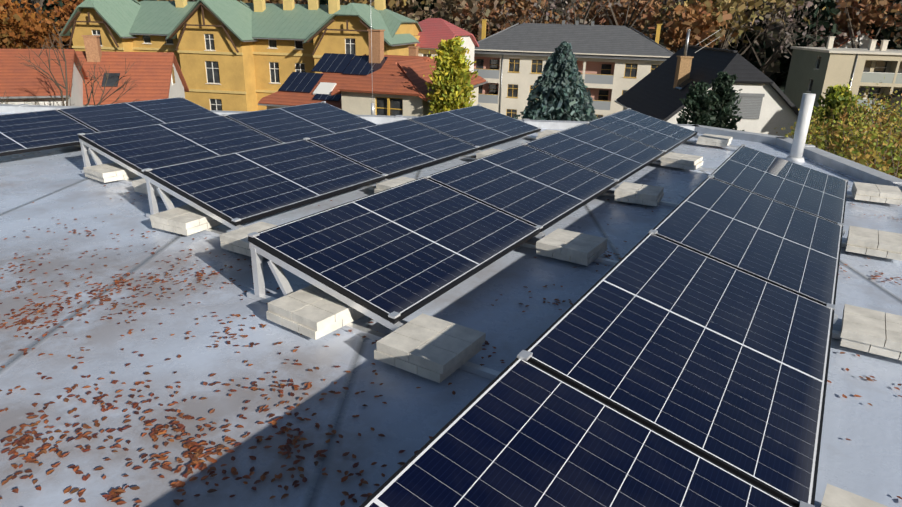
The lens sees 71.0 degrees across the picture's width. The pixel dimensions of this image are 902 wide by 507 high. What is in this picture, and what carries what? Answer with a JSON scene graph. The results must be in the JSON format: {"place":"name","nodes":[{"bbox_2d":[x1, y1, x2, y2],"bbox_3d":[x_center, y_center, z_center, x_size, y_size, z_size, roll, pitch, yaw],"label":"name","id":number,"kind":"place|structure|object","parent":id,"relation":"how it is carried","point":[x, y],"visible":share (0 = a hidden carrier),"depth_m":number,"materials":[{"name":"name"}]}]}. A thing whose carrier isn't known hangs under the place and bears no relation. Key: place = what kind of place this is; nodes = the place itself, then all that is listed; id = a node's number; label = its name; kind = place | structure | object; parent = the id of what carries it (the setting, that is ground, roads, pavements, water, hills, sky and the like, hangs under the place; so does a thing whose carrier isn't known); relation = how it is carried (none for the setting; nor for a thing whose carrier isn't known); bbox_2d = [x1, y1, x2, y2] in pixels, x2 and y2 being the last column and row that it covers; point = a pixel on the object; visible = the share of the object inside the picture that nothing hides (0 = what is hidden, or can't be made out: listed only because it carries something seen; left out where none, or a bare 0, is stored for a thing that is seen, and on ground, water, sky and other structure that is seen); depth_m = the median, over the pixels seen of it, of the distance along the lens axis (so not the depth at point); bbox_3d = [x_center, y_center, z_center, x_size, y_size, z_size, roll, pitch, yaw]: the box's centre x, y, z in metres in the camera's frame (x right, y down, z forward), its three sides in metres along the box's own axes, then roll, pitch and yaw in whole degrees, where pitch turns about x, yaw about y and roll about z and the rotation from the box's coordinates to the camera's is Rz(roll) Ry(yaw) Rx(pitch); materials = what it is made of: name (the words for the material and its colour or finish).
{"place":"outdoors","nodes":[
{"label":"outdoors","id":0,"kind":"place"},
{"bbox_2d":[0,0,901,178],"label":"trees","id":1,"kind":"object","parent":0,"point":[560,90],"depth_m":32.19,"materials":[{"name":"green plant"}]},
{"bbox_2d":[4,0,901,92],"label":"autumn trees","id":2,"kind":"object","parent":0,"point":[711,19],"materials":[{"name":"brown plant"}]},
{"bbox_2d":[6,0,901,89],"bbox_3d":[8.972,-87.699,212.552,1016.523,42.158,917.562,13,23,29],"label":"terrain","id":3,"kind":"structure","parent":0,"point":[770,70],"depth_m":150.93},
{"bbox_2d":[0,49,87,106],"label":"red house","id":4,"kind":"structure","parent":3,"relation":"on","point":[17,78],"depth_m":32.47,"materials":[{"name":"red tile"}]},
{"bbox_2d":[75,35,188,104],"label":"red house","id":5,"kind":"structure","parent":3,"relation":"on","point":[157,75],"depth_m":39.68,"materials":[{"name":"red tile"}]},
{"bbox_2d":[60,0,421,110],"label":"villa","id":6,"kind":"object","parent":3,"relation":"on","point":[223,66],"visible":0.42,"depth_m":59.05,"materials":[{"name":"paint"}]},
{"bbox_2d":[258,29,485,115],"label":"house","id":7,"kind":"structure","parent":3,"relation":"on","point":[396,83],"depth_m":39.38,"materials":[{"name":"red tile"}]},
{"bbox_2d":[0,33,878,109],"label":"gutters","id":8,"kind":"object","parent":3,"relation":"on","point":[64,96],"visible":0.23,"depth_m":57.18,"materials":[{"name":"silver metal"}]},
{"bbox_2d":[416,18,478,71],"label":"white house","id":9,"kind":"structure","parent":3,"relation":"on","point":[434,32],"depth_m":65.97,"materials":[{"name":"tile"}]},
{"bbox_2d":[0,104,901,191],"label":"roof edge","id":10,"kind":"object","parent":3,"relation":"on","point":[864,173],"visible":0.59,"depth_m":9.19,"materials":[{"name":"grey metal"}]},
{"bbox_2d":[0,112,901,506],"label":"roof deck","id":11,"kind":"structure","parent":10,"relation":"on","point":[66,196],"depth_m":3.10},
{"bbox_2d":[371,33,374,114],"bbox_3d":[-1.245,-3.324,9.902,0.055,2.400,0.055,5,21,8],"label":"lightning rod","id":12,"kind":"object","parent":11,"relation":"on","point":[372,108],"visible":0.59,"depth_m":10.21,"materials":[{"name":"metal"}]},
{"bbox_2d":[0,140,901,506],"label":"roof leaves","id":13,"kind":"object","parent":11,"relation":"on","point":[190,446],"visible":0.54,"depth_m":2.52,"materials":[{"name":"brown plant"}]},
{"bbox_2d":[55,96,901,506],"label":"pv supports","id":14,"kind":"object","parent":11,"relation":"on","point":[275,264],"visible":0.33,"depth_m":3.63,"materials":[{"name":"silver metal"}]},
{"bbox_2d":[0,97,847,506],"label":"solar panel frames","id":15,"kind":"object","parent":14,"relation":"on","point":[738,473],"visible":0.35,"depth_m":3.57,"materials":[{"name":"silver metal"}]},
{"bbox_2d":[0,98,846,506],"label":"solar panels","id":16,"kind":"object","parent":15,"relation":"in","point":[724,362],"visible":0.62,"depth_m":3.52,"materials":[{"name":"blue glass"}]},
{"bbox_2d":[75,129,901,506],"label":"ballast blocks","id":17,"kind":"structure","parent":11,"relation":"on","point":[435,349],"depth_m":3.39,"materials":[{"name":"grey concrete"}]},
{"bbox_2d":[785,93,815,162],"bbox_3d":[4.311,-1.542,7.769,0.220,0.820,0.220,13,23,29],"label":"vent pipe","id":18,"kind":"object","parent":11,"relation":"on","point":[802,125],"visible":1,"depth_m":7.73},
{"bbox_2d":[13,104,901,182],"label":"coping joints","id":19,"kind":"object","parent":10,"relation":"on","point":[806,145],"visible":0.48,"depth_m":9.77,"materials":[{"name":"grey metal"}]},
{"bbox_2d":[474,19,673,118],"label":"apartment","id":20,"kind":"structure","parent":3,"relation":"on","point":[507,89],"depth_m":73.83,"materials":[{"name":"paint"}]},
{"bbox_2d":[784,36,901,135],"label":"apartment","id":21,"kind":"structure","parent":3,"relation":"on","point":[817,71],"depth_m":67.69,"materials":[{"name":"beige paint"}]},
{"bbox_2d":[816,30,879,48],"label":"orange roof house","id":22,"kind":"structure","parent":3,"relation":"on","point":[864,42],"depth_m":94.10,"materials":[{"name":"white paint"}]},
{"bbox_2d":[616,29,798,137],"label":"dark roof house","id":23,"kind":"structure","parent":0,"point":[766,105],"depth_m":37.96,"materials":[{"name":"black tile"}]},
{"bbox_2d":[879,90,901,139],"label":"house","id":24,"kind":"structure","parent":0,"point":[898,98],"depth_m":32.71,"materials":[{"name":"brown paint"}]}
]}

